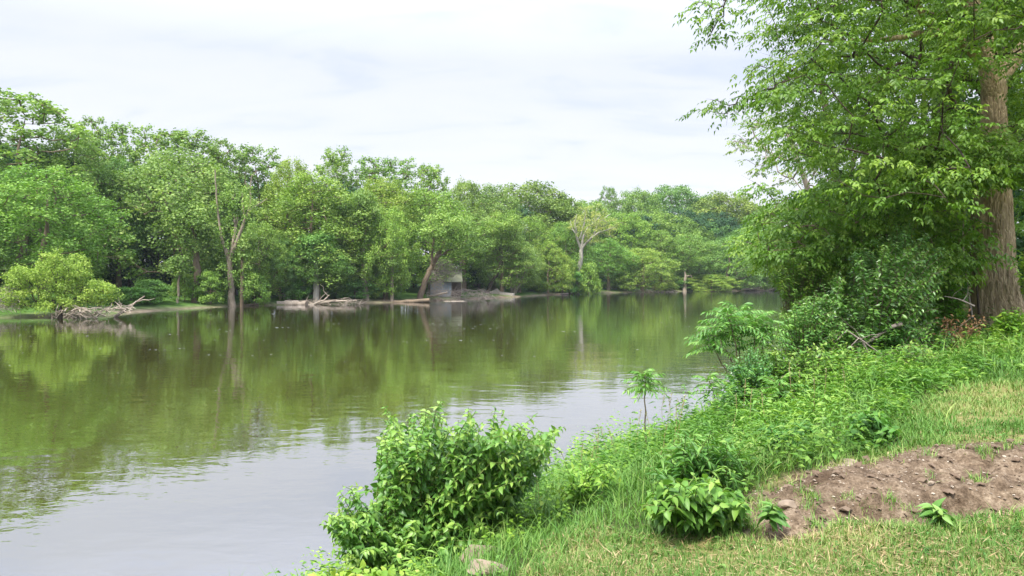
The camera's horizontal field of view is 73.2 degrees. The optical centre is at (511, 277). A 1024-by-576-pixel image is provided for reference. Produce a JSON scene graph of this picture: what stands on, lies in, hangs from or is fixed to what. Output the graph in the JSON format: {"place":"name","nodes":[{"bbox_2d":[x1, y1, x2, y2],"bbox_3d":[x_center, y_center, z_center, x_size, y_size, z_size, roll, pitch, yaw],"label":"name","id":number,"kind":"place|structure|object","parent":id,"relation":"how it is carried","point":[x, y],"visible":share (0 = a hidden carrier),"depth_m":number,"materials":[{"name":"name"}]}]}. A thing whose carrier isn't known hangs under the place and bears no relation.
{"place":"outdoors","nodes":[
{"label":"outdoors","id":0,"kind":"place"},
{"bbox_2d":[0,291,789,575],"bbox_3d":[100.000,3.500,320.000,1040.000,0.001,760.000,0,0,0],"label":"river","id":1,"kind":"structure","parent":0,"point":[218,441],"depth_m":19.71,"materials":[{"name":"liquid"}]},
{"bbox_2d":[0,248,1023,575],"bbox_3d":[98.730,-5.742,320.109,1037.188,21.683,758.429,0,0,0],"label":"ground","id":2,"kind":"structure","parent":0,"point":[974,500],"depth_m":4.94,"materials":[{"name":"soil"}]},
{"bbox_2d":[0,227,34,296],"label":"round tree","id":3,"kind":"object","parent":2,"relation":"on","point":[7,264],"visible":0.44,"depth_m":65.83,"materials":[{"name":"green plant"}]},
{"bbox_2d":[0,87,109,291],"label":"tall tree","id":4,"kind":"object","parent":2,"relation":"on","point":[43,117],"visible":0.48,"depth_m":81.09,"materials":[{"name":"green plant"}]},
{"bbox_2d":[0,246,125,317],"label":"willow shrub","id":5,"kind":"object","parent":2,"relation":"on","point":[64,289],"visible":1,"depth_m":59.84,"materials":[{"name":"green plant"}]},
{"bbox_2d":[0,161,139,303],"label":"maple tree","id":6,"kind":"object","parent":2,"relation":"on","point":[85,240],"visible":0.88,"depth_m":67.75,"materials":[{"name":"green plant"}]},
{"bbox_2d":[13,127,130,292],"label":"maple tree","id":7,"kind":"object","parent":2,"relation":"on","point":[81,156],"visible":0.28,"depth_m":84.96,"materials":[{"name":"green plant"}]},
{"bbox_2d":[50,298,135,318],"bbox_3d":[-36.490,2.832,60.004,9.201,2.373,3.903,0,0,0],"label":"driftwood tangle","id":8,"kind":"object","parent":2,"relation":"on","point":[79,312],"visible":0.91,"depth_m":58.98,"materials":[{"name":"grey wood"}]},
{"bbox_2d":[58,115,132,262],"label":"tall tree","id":9,"kind":"object","parent":2,"relation":"on","point":[98,131],"visible":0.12,"depth_m":95.91,"materials":[{"name":"green plant"}]},
{"bbox_2d":[75,154,164,287],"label":"maple tree","id":10,"kind":"object","parent":2,"relation":"on","point":[136,230],"visible":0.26,"depth_m":89.02,"materials":[{"name":"green plant"}]},
{"bbox_2d":[90,122,169,287],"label":"tall tree","id":11,"kind":"object","parent":2,"relation":"on","point":[122,130],"visible":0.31,"depth_m":97.08,"materials":[{"name":"green plant"}]},
{"bbox_2d":[103,286,161,304],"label":"shrub","id":12,"kind":"object","parent":2,"relation":"on","point":[132,290],"visible":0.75,"depth_m":75.22,"materials":[{"name":"green plant"}]},
{"bbox_2d":[128,278,177,303],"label":"shrub","id":13,"kind":"object","parent":2,"relation":"on","point":[144,283],"visible":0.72,"depth_m":78.19,"materials":[{"name":"green plant"}]},
{"bbox_2d":[64,141,265,294],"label":"drooping tree","id":14,"kind":"object","parent":2,"relation":"on","point":[190,181],"visible":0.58,"depth_m":87.34,"materials":[{"name":"green plant"}]},
{"bbox_2d":[160,253,197,302],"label":"slender tree","id":15,"kind":"object","parent":2,"relation":"on","point":[180,269],"visible":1,"depth_m":81.73,"materials":[{"name":"green plant"}]},
{"bbox_2d":[128,126,237,287],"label":"tall tree","id":16,"kind":"object","parent":2,"relation":"on","point":[180,138],"visible":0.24,"depth_m":99.99,"materials":[{"name":"green plant"}]},
{"bbox_2d":[168,273,202,301],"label":"shrub","id":17,"kind":"object","parent":2,"relation":"on","point":[189,280],"visible":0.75,"depth_m":83.48,"materials":[{"name":"green plant"}]},
{"bbox_2d":[154,192,233,302],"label":"maple trunk tree","id":18,"kind":"object","parent":2,"relation":"on","point":[194,238],"visible":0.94,"depth_m":83.64,"materials":[{"name":"green plant"}]},
{"bbox_2d":[191,268,228,304],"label":"shrub","id":19,"kind":"object","parent":2,"relation":"on","point":[205,278],"visible":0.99,"depth_m":83.43,"materials":[{"name":"green plant"}]},
{"bbox_2d":[195,137,255,290],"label":"tall tree","id":20,"kind":"object","parent":2,"relation":"on","point":[223,153],"visible":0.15,"depth_m":103.12,"materials":[{"name":"green plant"}]},
{"bbox_2d":[199,186,276,294],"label":"maple tree","id":21,"kind":"object","parent":2,"relation":"on","point":[229,244],"visible":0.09,"depth_m":93.27,"materials":[{"name":"green plant"}]},
{"bbox_2d":[209,170,267,306],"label":"dead tree","id":22,"kind":"object","parent":2,"relation":"on","point":[231,302],"visible":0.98,"depth_m":84.65,"materials":[{"name":"green plant"}]},
{"bbox_2d":[231,231,262,305],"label":"slender tree","id":23,"kind":"object","parent":2,"relation":"on","point":[244,244],"visible":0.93,"depth_m":85.36,"materials":[{"name":"green plant"}]},
{"bbox_2d":[236,273,271,305],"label":"shrub","id":24,"kind":"object","parent":2,"relation":"on","point":[263,287],"visible":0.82,"depth_m":86.33,"materials":[{"name":"green plant"}]},
{"bbox_2d":[220,221,291,297],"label":"drooping tree","id":25,"kind":"object","parent":2,"relation":"on","point":[265,230],"visible":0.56,"depth_m":89.77,"materials":[{"name":"green plant"}]},
{"bbox_2d":[223,142,294,267],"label":"tall tree","id":26,"kind":"object","parent":2,"relation":"on","point":[257,191],"visible":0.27,"depth_m":105.02,"materials":[{"name":"green plant"}]},
{"bbox_2d":[254,237,308,299],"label":"round tree","id":27,"kind":"object","parent":2,"relation":"on","point":[277,266],"visible":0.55,"depth_m":91.24,"materials":[{"name":"green plant"}]},
{"bbox_2d":[256,155,329,266],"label":"maple tree","id":28,"kind":"object","parent":2,"relation":"on","point":[276,183],"visible":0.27,"depth_m":99.27,"materials":[{"name":"green plant"}]},
{"bbox_2d":[281,280,312,300],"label":"bush","id":29,"kind":"object","parent":2,"relation":"on","point":[299,296],"visible":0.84,"depth_m":92.14,"materials":[{"name":"green plant"}]},
{"bbox_2d":[274,232,355,299],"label":"maple tree","id":30,"kind":"object","parent":2,"relation":"on","point":[341,265],"visible":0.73,"depth_m":91.66,"materials":[{"name":"green plant"}]},
{"bbox_2d":[294,229,336,301],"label":"pale trunk tree","id":31,"kind":"object","parent":2,"relation":"on","point":[305,240],"visible":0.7,"depth_m":91.34,"materials":[{"name":"green plant"}]},
{"bbox_2d":[244,170,389,295],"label":"maple tree","id":32,"kind":"object","parent":2,"relation":"on","point":[332,191],"visible":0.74,"depth_m":94.72,"materials":[{"name":"green plant"}]},
{"bbox_2d":[313,145,360,287],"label":"tall tree","id":33,"kind":"object","parent":2,"relation":"on","point":[335,161],"visible":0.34,"depth_m":120.78,"materials":[{"name":"green plant"}]},
{"bbox_2d":[332,277,378,299],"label":"shrub","id":34,"kind":"object","parent":2,"relation":"on","point":[352,288],"visible":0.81,"depth_m":96.80,"materials":[{"name":"green plant"}]},
{"bbox_2d":[320,192,393,296],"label":"maple tree","id":35,"kind":"object","parent":2,"relation":"on","point":[353,264],"visible":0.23,"depth_m":98.50,"materials":[{"name":"green plant"}]},
{"bbox_2d":[336,188,382,299],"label":"grey trunk tree","id":36,"kind":"object","parent":2,"relation":"on","point":[364,198],"visible":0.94,"depth_m":97.25,"materials":[{"name":"green plant"}]},
{"bbox_2d":[306,559,424,575],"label":"creeper","id":37,"kind":"object","parent":2,"relation":"on","point":[355,571],"visible":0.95,"depth_m":4.80,"materials":[{"name":"green plant"}]},
{"bbox_2d":[333,155,403,212],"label":"tall tree","id":38,"kind":"object","parent":2,"relation":"on","point":[365,170],"visible":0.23,"depth_m":123.27,"materials":[{"name":"green plant"}]},
{"bbox_2d":[338,175,422,290],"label":"maple tree","id":39,"kind":"object","parent":2,"relation":"on","point":[398,196],"visible":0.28,"depth_m":110.49,"materials":[{"name":"green plant"}]},
{"bbox_2d":[349,202,424,298],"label":"drooping tree","id":40,"kind":"object","parent":2,"relation":"on","point":[390,220],"visible":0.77,"depth_m":98.64,"materials":[{"name":"green plant"}]},
{"bbox_2d":[365,156,429,287],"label":"tall tree","id":41,"kind":"object","parent":2,"relation":"on","point":[406,173],"visible":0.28,"depth_m":125.06,"materials":[{"name":"green plant"}]},
{"bbox_2d":[0,141,804,291],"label":"woodland","id":42,"kind":"object","parent":2,"relation":"on","point":[702,220],"visible":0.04,"depth_m":130.56,"materials":[{"name":"green plant"}]},
{"bbox_2d":[401,163,456,284],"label":"tall tree","id":43,"kind":"object","parent":2,"relation":"on","point":[434,175],"visible":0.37,"depth_m":124.87,"materials":[{"name":"green plant"}]},
{"bbox_2d":[386,188,495,291],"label":"maple tree","id":44,"kind":"object","parent":2,"relation":"on","point":[441,203],"visible":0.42,"depth_m":113.49,"materials":[{"name":"green plant"}]},
{"bbox_2d":[319,400,565,575],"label":"leafy bush","id":45,"kind":"object","parent":2,"relation":"on","point":[446,485],"visible":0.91,"depth_m":5.55,"materials":[{"name":"green plant"}]},
{"bbox_2d":[429,270,462,297],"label":"shed","id":46,"kind":"structure","parent":2,"relation":"on","point":[455,282],"depth_m":111.50,"materials":[{"name":"grey"}]},
{"bbox_2d":[416,207,476,298],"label":"leaning tree","id":47,"kind":"object","parent":2,"relation":"on","point":[447,231],"visible":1,"depth_m":102.16,"materials":[{"name":"green plant"}]},
{"bbox_2d":[424,288,497,300],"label":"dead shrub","id":48,"kind":"object","parent":2,"relation":"on","point":[462,291],"visible":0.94,"depth_m":105.59,"materials":[{"name":"grey wood"}]},
{"bbox_2d":[441,175,492,282],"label":"hill tree","id":49,"kind":"object","parent":2,"relation":"on","point":[459,189],"visible":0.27,"depth_m":140.15,"materials":[{"name":"green plant"}]},
{"bbox_2d":[465,182,530,289],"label":"maple tree","id":50,"kind":"object","parent":2,"relation":"on","point":[498,205],"visible":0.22,"depth_m":138.26,"materials":[{"name":"green plant"}]},
{"bbox_2d":[481,208,523,292],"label":"crooked tree","id":51,"kind":"object","parent":2,"relation":"on","point":[509,225],"visible":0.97,"depth_m":126.14,"materials":[{"name":"green plant"}]},
{"bbox_2d":[467,221,540,291],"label":"maple tree","id":52,"kind":"object","parent":2,"relation":"on","point":[484,268],"visible":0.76,"depth_m":127.78,"materials":[{"name":"green plant"}]},
{"bbox_2d":[286,386,726,575],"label":"creeping vine","id":53,"kind":"object","parent":2,"relation":"on","point":[528,518],"visible":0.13,"depth_m":6.93,"materials":[{"name":"green plant"}]},
{"bbox_2d":[489,244,548,292],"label":"drooping tree","id":54,"kind":"object","parent":2,"relation":"on","point":[531,280],"visible":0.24,"depth_m":136.56,"materials":[{"name":"green plant"}]},
{"bbox_2d":[487,179,589,254],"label":"hill tree","id":55,"kind":"object","parent":2,"relation":"on","point":[527,199],"visible":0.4,"depth_m":166.85,"materials":[{"name":"green plant"}]},
{"bbox_2d":[519,214,564,288],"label":"maple tree","id":56,"kind":"object","parent":2,"relation":"on","point":[539,225],"visible":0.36,"depth_m":146.41,"materials":[{"name":"green plant"}]},
{"bbox_2d":[523,241,576,293],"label":"round tree","id":57,"kind":"object","parent":2,"relation":"on","point":[564,272],"visible":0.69,"depth_m":141.78,"materials":[{"name":"green plant"}]},
{"bbox_2d":[528,189,593,276],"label":"hill tree","id":58,"kind":"object","parent":2,"relation":"on","point":[567,204],"visible":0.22,"depth_m":168.72,"materials":[{"name":"green plant"}]},
{"bbox_2d":[539,221,599,286],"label":"maple tree","id":59,"kind":"object","parent":2,"relation":"on","point":[566,237],"visible":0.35,"depth_m":153.05,"materials":[{"name":"green plant"}]},
{"bbox_2d":[577,261,601,293],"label":"shrub","id":60,"kind":"object","parent":2,"relation":"on","point":[590,268],"visible":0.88,"depth_m":149.53,"materials":[{"name":"green plant"}]},
{"bbox_2d":[557,457,623,507],"bbox_3d":[0.811,2.040,6.700,0.755,0.736,1.385,0,0,0],"label":"leafy herb","id":61,"kind":"object","parent":2,"relation":"on","point":[585,478],"visible":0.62,"depth_m":6.33,"materials":[{"name":"green plant"}]},
{"bbox_2d":[566,204,619,293],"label":"sycamore","id":62,"kind":"object","parent":2,"relation":"on","point":[587,230],"visible":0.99,"depth_m":151.59,"materials":[{"name":"green plant"}]},
{"bbox_2d":[583,237,641,289],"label":"maple tree","id":63,"kind":"object","parent":2,"relation":"on","point":[616,252],"visible":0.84,"depth_m":165.84,"materials":[{"name":"green plant"}]},
{"bbox_2d":[583,212,655,274],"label":"hill tree","id":64,"kind":"object","parent":2,"relation":"on","point":[623,218],"visible":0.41,"depth_m":186.43,"materials":[{"name":"green plant"}]},
{"bbox_2d":[228,309,1023,575],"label":"tall grass","id":65,"kind":"structure","parent":2,"relation":"on","point":[523,543],"depth_m":6.06,"materials":[{"name":"green plant"}]},
{"bbox_2d":[266,335,1008,575],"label":"goldenrod","id":66,"kind":"object","parent":2,"relation":"on","point":[917,377],"visible":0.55,"depth_m":7.78,"materials":[{"name":"green plant"}]},
{"bbox_2d":[609,185,667,238],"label":"hill tree","id":67,"kind":"object","parent":2,"relation":"on","point":[640,202],"visible":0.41,"depth_m":231.05,"materials":[{"name":"green plant"}]},
{"bbox_2d":[619,368,670,444],"bbox_3d":[1.854,1.846,9.648,0.788,1.160,0.700,0,0,-42],"label":"sumac sapling","id":68,"kind":"object","parent":2,"relation":"on","point":[642,389],"visible":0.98,"depth_m":9.56,"materials":[{"name":"green plant"}]},
{"bbox_2d":[610,247,681,291],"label":"round tree","id":69,"kind":"object","parent":2,"relation":"on","point":[652,259],"visible":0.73,"depth_m":168.30,"materials":[{"name":"green plant"}]},
{"bbox_2d":[273,304,1023,575],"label":"ground cover","id":70,"kind":"object","parent":2,"relation":"on","point":[820,434],"visible":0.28,"depth_m":8.44,"materials":[{"name":"green plant"}]},
{"bbox_2d":[623,208,687,280],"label":"hill tree","id":71,"kind":"object","parent":2,"relation":"on","point":[658,217],"visible":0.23,"depth_m":200.17,"materials":[{"name":"green plant"}]},
{"bbox_2d":[633,230,694,282],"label":"maple tree","id":72,"kind":"object","parent":2,"relation":"on","point":[667,238],"visible":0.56,"depth_m":183.38,"materials":[{"name":"green plant"}]},
{"bbox_2d":[631,184,709,224],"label":"hill tree","id":73,"kind":"object","parent":2,"relation":"on","point":[677,192],"visible":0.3,"depth_m":243.65,"materials":[{"name":"green plant"}]},
{"bbox_2d":[658,216,715,262],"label":"hill tree","id":74,"kind":"object","parent":2,"relation":"on","point":[696,231],"visible":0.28,"depth_m":201.36,"materials":[{"name":"green plant"}]},
{"bbox_2d":[534,361,848,511],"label":"seed stalks","id":75,"kind":"object","parent":2,"relation":"on","point":[669,400],"visible":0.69,"depth_m":8.19,"materials":[{"name":"plant"}]},
{"bbox_2d":[661,232,722,288],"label":"maple tree","id":76,"kind":"object","parent":2,"relation":"on","point":[697,258],"visible":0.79,"depth_m":182.26,"materials":[{"name":"green plant"}]},
{"bbox_2d":[637,472,753,537],"bbox_3d":[1.272,1.609,4.831,0.737,0.663,1.199,0,0,13],"label":"broadleaf herb","id":77,"kind":"object","parent":2,"relation":"on","point":[686,508],"visible":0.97,"depth_m":4.47,"materials":[{"name":"green plant"}]},
{"bbox_2d":[646,430,752,491],"bbox_3d":[1.557,1.497,5.608,0.821,0.737,1.388,0,0,18],"label":"goldenrod clump","id":78,"kind":"object","parent":2,"relation":"on","point":[685,465],"visible":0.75,"depth_m":5.26,"materials":[{"name":"green plant"}]},
{"bbox_2d":[687,274,742,291],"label":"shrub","id":79,"kind":"object","parent":2,"relation":"on","point":[724,287],"visible":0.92,"depth_m":178.28,"materials":[{"name":"green plant"}]},
{"bbox_2d":[685,237,767,290],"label":"round tree","id":80,"kind":"object","parent":2,"relation":"on","point":[710,259],"visible":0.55,"depth_m":181.14,"materials":[{"name":"green plant"}]},
{"bbox_2d":[680,190,776,273],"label":"hill tree","id":81,"kind":"object","parent":2,"relation":"on","point":[718,197],"visible":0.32,"depth_m":229.01,"materials":[{"name":"green plant"}]},
{"bbox_2d":[683,301,806,387],"bbox_3d":[3.492,1.214,10.578,1.770,1.706,1.641,0,0,-36],"label":"sumac","id":82,"kind":"object","parent":2,"relation":"on","point":[731,316],"visible":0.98,"depth_m":10.46,"materials":[{"name":"green plant"}]},
{"bbox_2d":[711,346,782,409],"bbox_3d":[3.386,1.544,9.833,1.075,1.234,1.866,0,0,16],"label":"round leaved shrub","id":83,"kind":"object","parent":2,"relation":"on","point":[762,366],"visible":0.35,"depth_m":9.43,"materials":[{"name":"green plant"}]},
{"bbox_2d":[516,372,1023,575],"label":"lawn grass","id":84,"kind":"structure","parent":2,"relation":"on","point":[1007,427],"depth_m":4.17,"materials":[{"name":"green plant"}]},
{"bbox_2d":[756,501,790,531],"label":"weed","id":85,"kind":"object","parent":2,"relation":"on","point":[773,514],"visible":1,"depth_m":4.33,"materials":[{"name":"green plant"}]},
{"bbox_2d":[732,372,820,420],"bbox_3d":[3.353,1.494,8.667,1.236,0.601,0.839,0,0,-37],"label":"sumac sapling","id":86,"kind":"object","parent":2,"relation":"on","point":[780,392],"visible":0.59,"depth_m":8.63,"materials":[{"name":"green plant"}]},
{"bbox_2d":[723,111,842,189],"bbox_3d":[10.540,-2.309,27.001,5.402,9.308,4.704,0,0,0],"label":"sparse tree","id":87,"kind":"object","parent":2,"relation":"on","point":[806,183],"visible":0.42,"depth_m":26.72,"materials":[{"name":"green plant"}]},
{"bbox_2d":[549,390,1023,575],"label":"lawn weeds","id":88,"kind":"object","parent":2,"relation":"on","point":[835,550],"visible":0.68,"depth_m":4.15,"materials":[{"name":"green plant"}]},
{"bbox_2d":[757,416,820,455],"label":"goldenrod clump","id":89,"kind":"object","parent":2,"relation":"on","point":[780,431],"visible":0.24,"depth_m":6.33,"materials":[{"name":"green plant"}]},
{"bbox_2d":[767,248,845,329],"bbox_3d":[6.009,0.874,14.147,1.539,2.985,2.818,0,0,26],"label":"honeysuckle shrub","id":90,"kind":"object","parent":2,"relation":"on","point":[789,288],"visible":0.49,"depth_m":13.43,"materials":[{"name":"green plant"}]},
{"bbox_2d":[775,299,853,370],"bbox_3d":[5.106,1.133,11.650,1.260,1.596,1.936,0,0,26],"label":"viburnum shrub","id":91,"kind":"object","parent":2,"relation":"on","point":[801,332],"visible":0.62,"depth_m":11.27,"materials":[{"name":"green plant"}]},
{"bbox_2d":[753,338,938,391],"bbox_3d":[5.129,1.462,10.490,3.664,1.233,2.207,0,0,0],"label":"vine tangle","id":92,"kind":"object","parent":2,"relation":"on","point":[777,360],"visible":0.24,"depth_m":9.81,"materials":[{"name":"green plant"}]},
{"bbox_2d":[672,0,1023,328],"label":"shade tree","id":93,"kind":"object","parent":2,"relation":"on","point":[984,164],"visible":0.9,"depth_m":12.34,"materials":[{"name":"green plant"}]},
{"bbox_2d":[771,237,951,365],"bbox_3d":[6.728,0.625,13.176,3.306,2.842,5.515,0,0,25],"label":"privet shrub","id":94,"kind":"object","parent":2,"relation":"on","point":[858,307],"visible":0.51,"depth_m":11.71,"materials":[{"name":"green plant"}]},
{"bbox_2d":[718,174,1023,313],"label":"box elder","id":95,"kind":"object","parent":2,"relation":"on","point":[825,227],"visible":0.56,"depth_m":13.79,"materials":[{"name":"green plant"}]},
{"bbox_2d":[842,407,902,449],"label":"leafy herb","id":96,"kind":"object","parent":2,"relation":"on","point":[880,420],"visible":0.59,"depth_m":6.08,"materials":[{"name":"green plant"}]},
{"bbox_2d":[741,429,1023,544],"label":"grass tufts","id":97,"kind":"object","parent":2,"relation":"on","point":[839,520],"visible":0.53,"depth_m":4.69,"materials":[{"name":"green plant"}]},
{"bbox_2d":[848,223,946,316],"bbox_3d":[7.404,0.344,13.294,1.698,2.900,3.328,0,0,35],"label":"arching shrub","id":98,"kind":"object","parent":2,"relation":"on","point":[902,236],"visible":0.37,"depth_m":12.73,"materials":[{"name":"green plant"}]},
{"bbox_2d":[779,0,1023,305],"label":"ash tree","id":99,"kind":"object","parent":2,"relation":"on","point":[1020,224],"visible":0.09,"depth_m":18.25,"materials":[{"name":"green plant"}]},
{"bbox_2d":[871,325,954,354],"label":"bramble","id":100,"kind":"object","parent":2,"relation":"on","point":[896,341],"visible":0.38,"depth_m":11.61,"materials":[{"name":"green plant"}]},
{"bbox_2d":[814,6,1023,297],"bbox_3d":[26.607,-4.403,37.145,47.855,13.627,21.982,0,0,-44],"label":"tree","id":101,"kind":"object","parent":2,"relation":"on","point":[1019,243],"visible":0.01,"depth_m":22.38,"materials":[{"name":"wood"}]},
{"bbox_2d":[916,497,956,526],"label":"weed","id":102,"kind":"object","parent":2,"relation":"on","point":[935,511],"visible":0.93,"depth_m":4.20,"materials":[{"name":"green plant"}]},
{"bbox_2d":[909,308,988,349],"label":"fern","id":103,"kind":"object","parent":2,"relation":"on","point":[960,329],"visible":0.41,"depth_m":12.39,"materials":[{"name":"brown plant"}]},
{"bbox_2d":[928,258,973,337],"bbox_3d":[8.938,0.443,14.235,1.040,1.835,2.002,0,0,27],"label":"sapling","id":104,"kind":"object","parent":2,"relation":"on","point":[957,310],"visible":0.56,"depth_m":13.97,"materials":[{"name":"green plant"}]},
{"bbox_2d":[986,307,1023,338],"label":"shrub","id":105,"kind":"object","parent":2,"relation":"on","point":[1007,323],"visible":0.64,"depth_m":12.92,"materials":[{"name":"green plant"}]},
{"bbox_2d":[0,0,1023,270],"label":"sky","id":106,"kind":"structure","parent":0,"point":[584,97],"materials":[{"name":"white"}]},
{"bbox_2d":[742,438,1023,536],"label":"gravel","id":107,"kind":"structure","parent":0,"point":[859,465],"depth_m":5.03,"materials":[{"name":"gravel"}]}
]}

